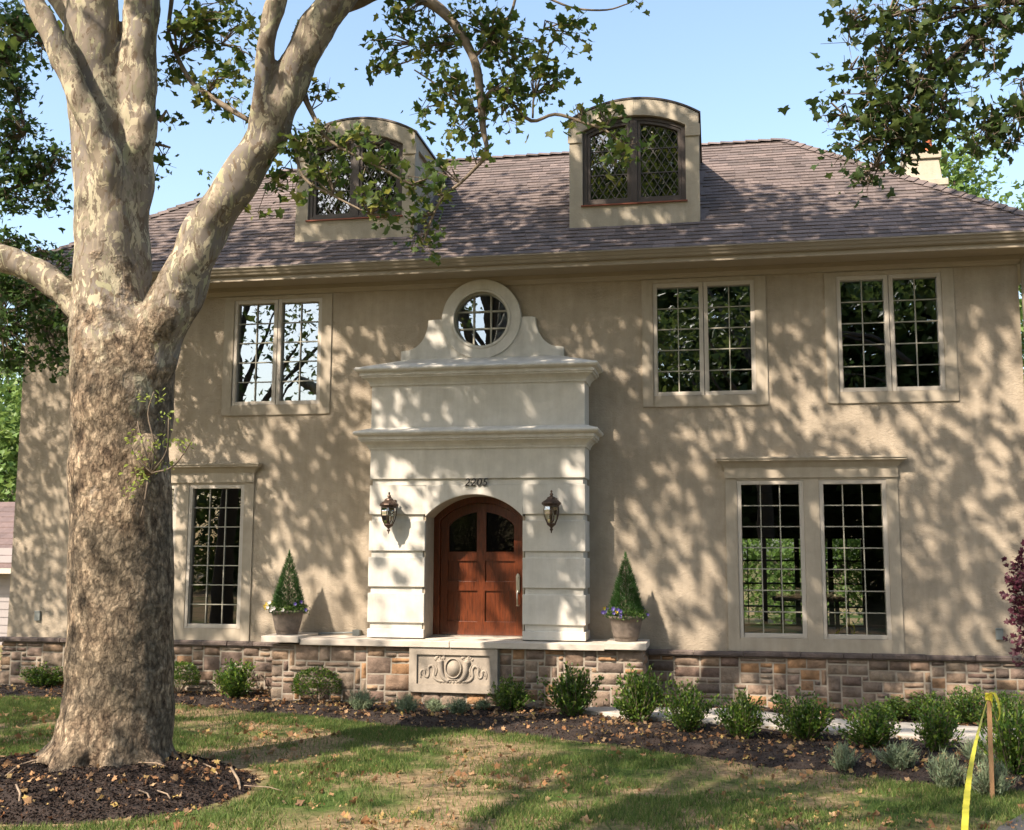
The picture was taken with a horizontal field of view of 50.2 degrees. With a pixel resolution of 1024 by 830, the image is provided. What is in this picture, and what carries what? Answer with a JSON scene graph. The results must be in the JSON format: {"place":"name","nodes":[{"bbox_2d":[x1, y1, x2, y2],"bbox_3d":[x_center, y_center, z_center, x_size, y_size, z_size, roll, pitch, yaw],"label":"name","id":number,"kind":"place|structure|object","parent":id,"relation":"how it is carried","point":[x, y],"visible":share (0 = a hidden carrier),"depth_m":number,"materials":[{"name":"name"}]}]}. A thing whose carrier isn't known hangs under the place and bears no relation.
{"place":"outdoors","nodes":[
{"label":"outdoors","id":0,"kind":"place"},
{"bbox_2d":[0,561,1023,829],"bbox_3d":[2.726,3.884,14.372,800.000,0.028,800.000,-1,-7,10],"label":"lawn","id":1,"kind":"structure","parent":0,"point":[450,793],"depth_m":9.65,"materials":[{"name":"green plant"}]},
{"bbox_2d":[0,502,14,644],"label":"neighbour house","id":2,"kind":"structure","parent":1,"relation":"on","point":[7,510],"depth_m":24.24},
{"bbox_2d":[0,324,25,501],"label":"garden tree","id":3,"kind":"object","parent":1,"relation":"on","point":[10,413],"visible":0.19,"depth_m":32.01,"materials":[{"name":"green plant"}]},
{"bbox_2d":[0,331,25,498],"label":"garden tree","id":4,"kind":"object","parent":1,"relation":"on","point":[13,378],"visible":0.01,"depth_m":46.02,"materials":[{"name":"green plant"}]},
{"bbox_2d":[0,0,73,385],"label":"maple tree","id":5,"kind":"object","parent":1,"relation":"on","point":[56,322],"visible":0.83,"depth_m":14.40,"materials":[{"name":"green plant"}]},
{"bbox_2d":[0,754,255,824],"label":"mulch mound","id":6,"kind":"object","parent":1,"relation":"on","point":[29,818],"visible":0.48,"depth_m":8.73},
{"bbox_2d":[15,784,21,801],"bbox_3d":[-3.859,2.955,8.553,0.034,0.084,0.292,4,-8,-29],"label":"fallen stick","id":7,"kind":"object","parent":6,"relation":"on","point":[19,792],"visible":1,"depth_m":8.52,"materials":[{"name":"beige wood"}]},
{"bbox_2d":[16,760,35,765],"bbox_3d":[-4.228,3.043,9.565,0.022,0.037,0.241,-5,-9,34],"label":"fallen stick","id":8,"kind":"object","parent":6,"relation":"on","point":[27,762],"visible":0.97,"depth_m":9.55,"materials":[{"name":"brown wood"}]},
{"bbox_2d":[138,762,165,766],"bbox_3d":[-3.132,3.039,9.527,0.299,0.025,0.026,-3,-8,22],"label":"fallen stick","id":9,"kind":"object","parent":6,"relation":"on","point":[152,763],"visible":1,"depth_m":9.53,"materials":[{"name":"beige wood"}]},
{"bbox_2d":[230,767,240,789],"bbox_3d":[-2.423,3.195,9.613,0.041,0.082,0.676,3,-8,-21],"label":"fallen stick","id":10,"kind":"object","parent":6,"relation":"on","point":[236,776],"visible":1,"depth_m":9.59,"materials":[{"name":"beige wood"}]},
{"bbox_2d":[0,0,656,772],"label":"sycamore tree","id":11,"kind":"object","parent":6,"relation":"on","point":[128,326],"visible":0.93,"depth_m":10.26,"materials":[{"name":"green plant"}]},
{"bbox_2d":[244,785,282,790],"bbox_3d":[-2.122,3.184,9.342,0.410,0.022,0.023,-3,-8,26],"label":"fallen stick","id":12,"kind":"object","parent":1,"relation":"on","point":[262,786],"visible":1,"depth_m":9.35,"materials":[{"name":"beige wood"}]},
{"bbox_2d":[261,632,649,708],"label":"terrace wall","id":13,"kind":"structure","parent":1,"relation":"on","point":[427,669],"depth_m":14.37,"materials":[{"name":"stone"}]},
{"bbox_2d":[263,550,309,634],"bbox_3d":[-3.100,2.440,15.164,0.617,1.182,0.612,-1,-7,10],"label":"potted topiary","id":14,"kind":"object","parent":13,"relation":"on","point":[287,618],"visible":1,"depth_m":15.02,"materials":[{"name":"plant"}]},
{"bbox_2d":[318,629,360,635],"bbox_3d":[-2.433,3.060,15.386,0.620,0.080,0.090,-1,-7,10],"label":"conduit box","id":15,"kind":"object","parent":13,"relation":"on","point":[354,632],"visible":1,"depth_m":15.36,"materials":[{"name":"grey metal"}]},
{"bbox_2d":[601,550,649,641],"bbox_3d":[1.485,2.361,14.312,0.632,1.181,0.617,-1,-7,10],"label":"potted topiary","id":16,"kind":"object","parent":13,"relation":"on","point":[626,621],"visible":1,"depth_m":14.18,"materials":[{"name":"plant"}]},
{"bbox_2d":[0,97,1023,711],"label":"house","id":17,"kind":"structure","parent":1,"relation":"on","point":[678,361],"depth_m":15.16,"materials":[{"name":"beige paint"}]},
{"bbox_2d":[34,611,40,620],"bbox_3d":[-7.077,2.993,16.296,0.095,0.145,0.045,-1,-7,10],"label":"outlet cover","id":18,"kind":"object","parent":17,"relation":"attached to","point":[37,615],"visible":1,"depth_m":16.28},
{"bbox_2d":[170,463,262,640],"bbox_3d":[-4.857,1.991,16.002,2.460,2.564,0.260,-1,-7,10],"label":"window","id":19,"kind":"structure","parent":17,"relation":"in","point":[185,478],"depth_m":15.94,"materials":[{"name":"beige paint"}]},
{"bbox_2d":[221,293,332,415],"bbox_3d":[-3.464,-0.884,16.182,1.685,1.796,0.122,-1,-7,10],"label":"window","id":20,"kind":"structure","parent":17,"relation":"in","point":[230,406],"depth_m":16.14,"materials":[{"name":"beige stone"}]},
{"bbox_2d":[379,492,398,533],"bbox_3d":[-1.669,1.331,14.859,0.255,0.568,0.292,-1,-7,10],"label":"wall lantern","id":21,"kind":"object","parent":17,"relation":"attached to","point":[390,503],"depth_m":14.79,"materials":[{"name":"brown metal"}]},
{"bbox_2d":[433,496,522,637],"bbox_3d":[-0.419,2.107,15.263,1.350,1.935,0.254,-1,-7,10],"label":"door","id":22,"kind":"structure","parent":17,"relation":"in","point":[478,572],"depth_m":15.23,"materials":[{"name":"brown wood"}]},
{"bbox_2d":[442,279,521,357],"bbox_3d":[-0.428,-1.360,15.608,1.150,1.150,0.175,-1,-7,10],"label":"round window","id":23,"kind":"structure","parent":17,"relation":"in","point":[454,304],"depth_m":15.57,"materials":[{"name":"paint"}]},
{"bbox_2d":[542,490,560,532],"bbox_3d":[0.524,1.279,14.456,0.255,0.568,0.292,-1,-7,10],"label":"wall lantern","id":24,"kind":"object","parent":17,"relation":"attached to","point":[552,502],"depth_m":14.40,"materials":[{"name":"brown metal"}]},
{"bbox_2d":[641,275,768,406],"bbox_3d":[2.645,-1.003,15.056,1.690,1.796,0.122,-1,-7,10],"label":"window","id":25,"kind":"structure","parent":17,"relation":"in","point":[758,395],"depth_m":15.00,"materials":[{"name":"beige stone"}]},
{"bbox_2d":[742,537,868,624],"bbox_3d":[5.756,3.398,22.031,2.700,1.866,0.060,-1,-7,10],"label":"back window","id":26,"kind":"structure","parent":17,"relation":"in","point":[796,560],"depth_m":21.97,"materials":[{"name":"brown metal"}]},
{"bbox_2d":[715,455,907,653],"bbox_3d":[3.953,1.820,14.378,2.460,2.564,0.260,-1,-7,10],"label":"window","id":27,"kind":"structure","parent":17,"relation":"in","point":[810,473],"depth_m":14.39,"materials":[{"name":"beige paint"}]},
{"bbox_2d":[823,268,958,403],"bbox_3d":[5.049,-1.050,14.612,1.660,1.796,0.122,-1,-7,10],"label":"window","id":28,"kind":"structure","parent":17,"relation":"in","point":[948,390],"depth_m":14.56,"materials":[{"name":"beige stone"}]},
{"bbox_2d":[995,628,1002,639],"bbox_3d":[6.177,2.775,13.847,0.095,0.145,0.045,-1,-7,10],"label":"outlet cover","id":29,"kind":"object","parent":17,"relation":"attached to","point":[999,633],"visible":0.91,"depth_m":13.84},
{"bbox_2d":[0,684,1023,790],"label":"mulch bed","id":30,"kind":"object","parent":1,"relation":"on","point":[697,745],"visible":0.31,"depth_m":12.17,"materials":[{"name":"brown soil"}]},
{"bbox_2d":[16,661,63,686],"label":"boxwood shrub","id":31,"kind":"object","parent":30,"relation":"on","point":[39,678],"visible":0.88,"depth_m":16.00,"materials":[{"name":"green plant"}]},
{"bbox_2d":[173,661,200,692],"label":"boxwood shrub","id":32,"kind":"object","parent":30,"relation":"on","point":[183,676],"visible":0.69,"depth_m":15.29,"materials":[{"name":"green plant"}]},
{"bbox_2d":[212,658,258,698],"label":"boxwood shrub","id":33,"kind":"object","parent":30,"relation":"on","point":[233,682],"visible":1,"depth_m":14.96,"materials":[{"name":"green plant"}]},
{"bbox_2d":[290,665,341,702],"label":"boxwood shrub","id":34,"kind":"object","parent":30,"relation":"on","point":[296,680],"visible":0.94,"depth_m":14.50,"materials":[{"name":"green plant"}]},
{"bbox_2d":[345,687,380,709],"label":"lavender plant","id":35,"kind":"object","parent":30,"relation":"on","point":[363,701],"visible":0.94,"depth_m":13.76,"materials":[{"name":"green plant"}]},
{"bbox_2d":[392,691,420,712],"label":"lavender plant","id":36,"kind":"object","parent":30,"relation":"on","point":[408,704],"visible":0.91,"depth_m":13.53,"materials":[{"name":"green plant"}]},
{"bbox_2d":[424,698,447,711],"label":"lavender plant","id":37,"kind":"object","parent":30,"relation":"on","point":[434,705],"visible":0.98,"depth_m":13.79,"materials":[{"name":"green plant"}]},
{"bbox_2d":[444,696,470,713],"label":"lavender plant","id":38,"kind":"object","parent":30,"relation":"on","point":[458,706],"visible":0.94,"depth_m":13.40,"materials":[{"name":"green plant"}]},
{"bbox_2d":[471,698,492,709],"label":"lavender plant","id":39,"kind":"object","parent":30,"relation":"on","point":[484,704],"visible":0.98,"depth_m":13.81,"materials":[{"name":"green plant"}]},
{"bbox_2d":[487,673,534,711],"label":"boxwood shrub","id":40,"kind":"object","parent":30,"relation":"on","point":[509,694],"visible":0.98,"depth_m":13.72,"materials":[{"name":"green plant"}]},
{"bbox_2d":[0,684,1023,828],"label":"mulch chips","id":41,"kind":"object","parent":30,"relation":"on","point":[123,771],"visible":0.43,"depth_m":9.37,"materials":[{"name":"brown wood"}]},
{"bbox_2d":[536,661,604,716],"bbox_3d":[0.690,3.372,13.410,0.884,0.697,0.584,4,-8,-26],"label":"boxwood shrub","id":42,"kind":"object","parent":30,"relation":"on","point":[572,698],"visible":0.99,"depth_m":13.34,"materials":[{"name":"green plant"}]},
{"bbox_2d":[605,663,671,722],"bbox_3d":[1.530,3.299,12.922,0.646,0.746,0.708,-4,-9,32],"label":"boxwood shrub","id":43,"kind":"object","parent":30,"relation":"on","point":[641,702],"visible":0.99,"depth_m":12.85,"materials":[{"name":"green plant"}]},
{"bbox_2d":[659,678,718,731],"bbox_3d":[1.921,3.277,12.308,0.723,0.625,0.588,7,-10,-41],"label":"boxwood shrub","id":44,"kind":"object","parent":30,"relation":"on","point":[687,715],"visible":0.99,"depth_m":12.25,"materials":[{"name":"green plant"}]},
{"bbox_2d":[711,687,765,738],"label":"boxwood shrub","id":45,"kind":"object","parent":30,"relation":"on","point":[743,720],"visible":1,"depth_m":11.77,"materials":[{"name":"green plant"}]},
{"bbox_2d":[766,686,838,740],"bbox_3d":[3.095,3.220,11.686,0.793,0.590,0.672,-1,-7,11],"label":"boxwood shrub","id":46,"kind":"object","parent":30,"relation":"on","point":[805,726],"visible":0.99,"depth_m":11.62,"materials":[{"name":"green plant"}]},
{"bbox_2d":[825,740,861,771],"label":"lavender plant","id":47,"kind":"object","parent":30,"relation":"on","point":[844,760],"visible":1,"depth_m":10.31,"materials":[{"name":"green plant"}]},
{"bbox_2d":[825,697,902,748],"bbox_3d":[3.685,3.209,11.381,0.740,0.530,0.739,-3,-8,26],"label":"boxwood shrub","id":48,"kind":"object","parent":30,"relation":"on","point":[869,730],"visible":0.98,"depth_m":11.24,"materials":[{"name":"green plant"}]},
{"bbox_2d":[865,695,915,719],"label":"boxwood shrub","id":49,"kind":"object","parent":30,"relation":"on","point":[890,702],"visible":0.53,"depth_m":13.12,"materials":[{"name":"green plant"}]},
{"bbox_2d":[870,738,921,770],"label":"lavender plant","id":50,"kind":"object","parent":30,"relation":"on","point":[902,757],"visible":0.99,"depth_m":10.17,"materials":[{"name":"green plant"}]},
{"bbox_2d":[893,691,958,719],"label":"boxwood shrub","id":51,"kind":"object","parent":30,"relation":"on","point":[919,699],"visible":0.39,"depth_m":13.02,"materials":[{"name":"green plant"}]},
{"bbox_2d":[911,696,965,751],"bbox_3d":[4.249,3.124,11.039,0.558,0.570,0.611,2,-7,-10],"label":"boxwood shrub","id":52,"kind":"object","parent":30,"relation":"on","point":[936,732],"visible":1,"depth_m":10.92,"materials":[{"name":"green plant"}]},
{"bbox_2d":[924,747,969,788],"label":"lavender plant","id":53,"kind":"object","parent":30,"relation":"on","point":[944,772],"visible":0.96,"depth_m":9.52,"materials":[{"name":"green plant"}]},
{"bbox_2d":[932,684,996,723],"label":"boxwood shrub","id":54,"kind":"object","parent":30,"relation":"on","point":[963,704],"visible":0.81,"depth_m":12.87,"materials":[{"name":"green plant"}]},
{"bbox_2d":[955,737,995,763],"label":"lavender plant","id":55,"kind":"object","parent":30,"relation":"on","point":[979,756],"visible":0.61,"depth_m":10.37,"materials":[{"name":"green plant"}]},
{"bbox_2d":[970,696,1023,775],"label":"boxwood shrub","id":56,"kind":"object","parent":30,"relation":"on","point":[1008,745],"visible":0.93,"depth_m":9.78,"materials":[{"name":"green plant"}]},
{"bbox_2d":[975,688,1023,722],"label":"boxwood shrub","id":57,"kind":"object","parent":30,"relation":"on","point":[1007,700],"visible":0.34,"depth_m":12.76,"materials":[{"name":"green plant"}]},
{"bbox_2d":[999,539,1023,666],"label":"red maple","id":58,"kind":"object","parent":30,"relation":"on","point":[1016,581],"visible":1,"depth_m":12.15,"materials":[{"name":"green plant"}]},
{"bbox_2d":[0,683,1023,829],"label":"fallen leaves","id":59,"kind":"object","parent":1,"relation":"on","point":[174,777],"visible":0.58,"depth_m":10.54,"materials":[{"name":"brown plant"}]},
{"bbox_2d":[742,539,773,610],"bbox_3d":[5.314,3.132,31.036,5.832,6.380,5.137,5,-9,-34],"label":"hedge tree","id":60,"kind":"object","parent":1,"relation":"on","point":[749,545],"depth_m":29.79,"materials":[{"name":"green plant"}]},
{"bbox_2d":[742,539,861,624],"bbox_3d":[8.303,2.965,29.393,5.989,6.292,5.638,-1,-7,10],"label":"hedge tree","id":61,"kind":"object","parent":1,"relation":"on","point":[788,576],"visible":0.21,"depth_m":29.15,"materials":[{"name":"green plant"}]},
{"bbox_2d":[827,539,862,624],"bbox_3d":[10.929,3.144,30.440,5.320,6.385,5.829,-1,-7,10],"label":"hedge tree","id":62,"kind":"object","parent":1,"relation":"on","point":[857,598],"depth_m":30.23,"materials":[{"name":"green plant"}]},
{"bbox_2d":[777,0,1023,208],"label":"sycamore tree","id":63,"kind":"object","parent":1,"relation":"on","point":[910,129],"visible":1,"depth_m":8.49,"materials":[{"name":"green plant"}]},
{"bbox_2d":[932,122,1023,377],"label":"garden tree","id":64,"kind":"object","parent":1,"relation":"on","point":[958,181],"visible":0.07,"depth_m":26.75,"materials":[{"name":"green plant"}]},
{"bbox_2d":[986,692,994,798],"bbox_3d":[4.025,2.835,9.187,0.047,0.978,0.030,-1,-7,10],"label":"wooden stake","id":65,"kind":"object","parent":1,"relation":"on","point":[990,745],"visible":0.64,"depth_m":9.18,"materials":[{"name":"brown wood"}]},
{"bbox_2d":[961,692,1000,829],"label":"plastic tape","id":66,"kind":"object","parent":65,"relation":"attached to","point":[966,800],"visible":1,"depth_m":8.34,"materials":[{"name":"yellow plastic"}]},
{"bbox_2d":[962,756,1019,797],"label":"lavender plant","id":67,"kind":"object","parent":1,"relation":"on","point":[981,784],"visible":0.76,"depth_m":9.23,"materials":[{"name":"green plant"}]},
{"bbox_2d":[996,180,1023,375],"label":"garden tree","id":68,"kind":"object","parent":1,"relation":"on","point":[1019,286],"visible":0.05,"depth_m":28.27,"materials":[{"name":"green plant"}]},
{"bbox_2d":[0,0,1023,559],"label":"sky","id":69,"kind":"structure","parent":0,"point":[734,62],"materials":[{"name":"blue"}]},
{"bbox_2d":[582,707,1017,743],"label":"garden path","id":70,"kind":"structure","parent":0,"point":[906,731],"depth_m":12.53,"materials":[{"name":"white stone"}]},
{"bbox_2d":[997,813,1023,829],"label":"driveway","id":71,"kind":"structure","parent":0,"point":[1019,823],"depth_m":8.16,"materials":[{"name":"concrete"}]}
]}

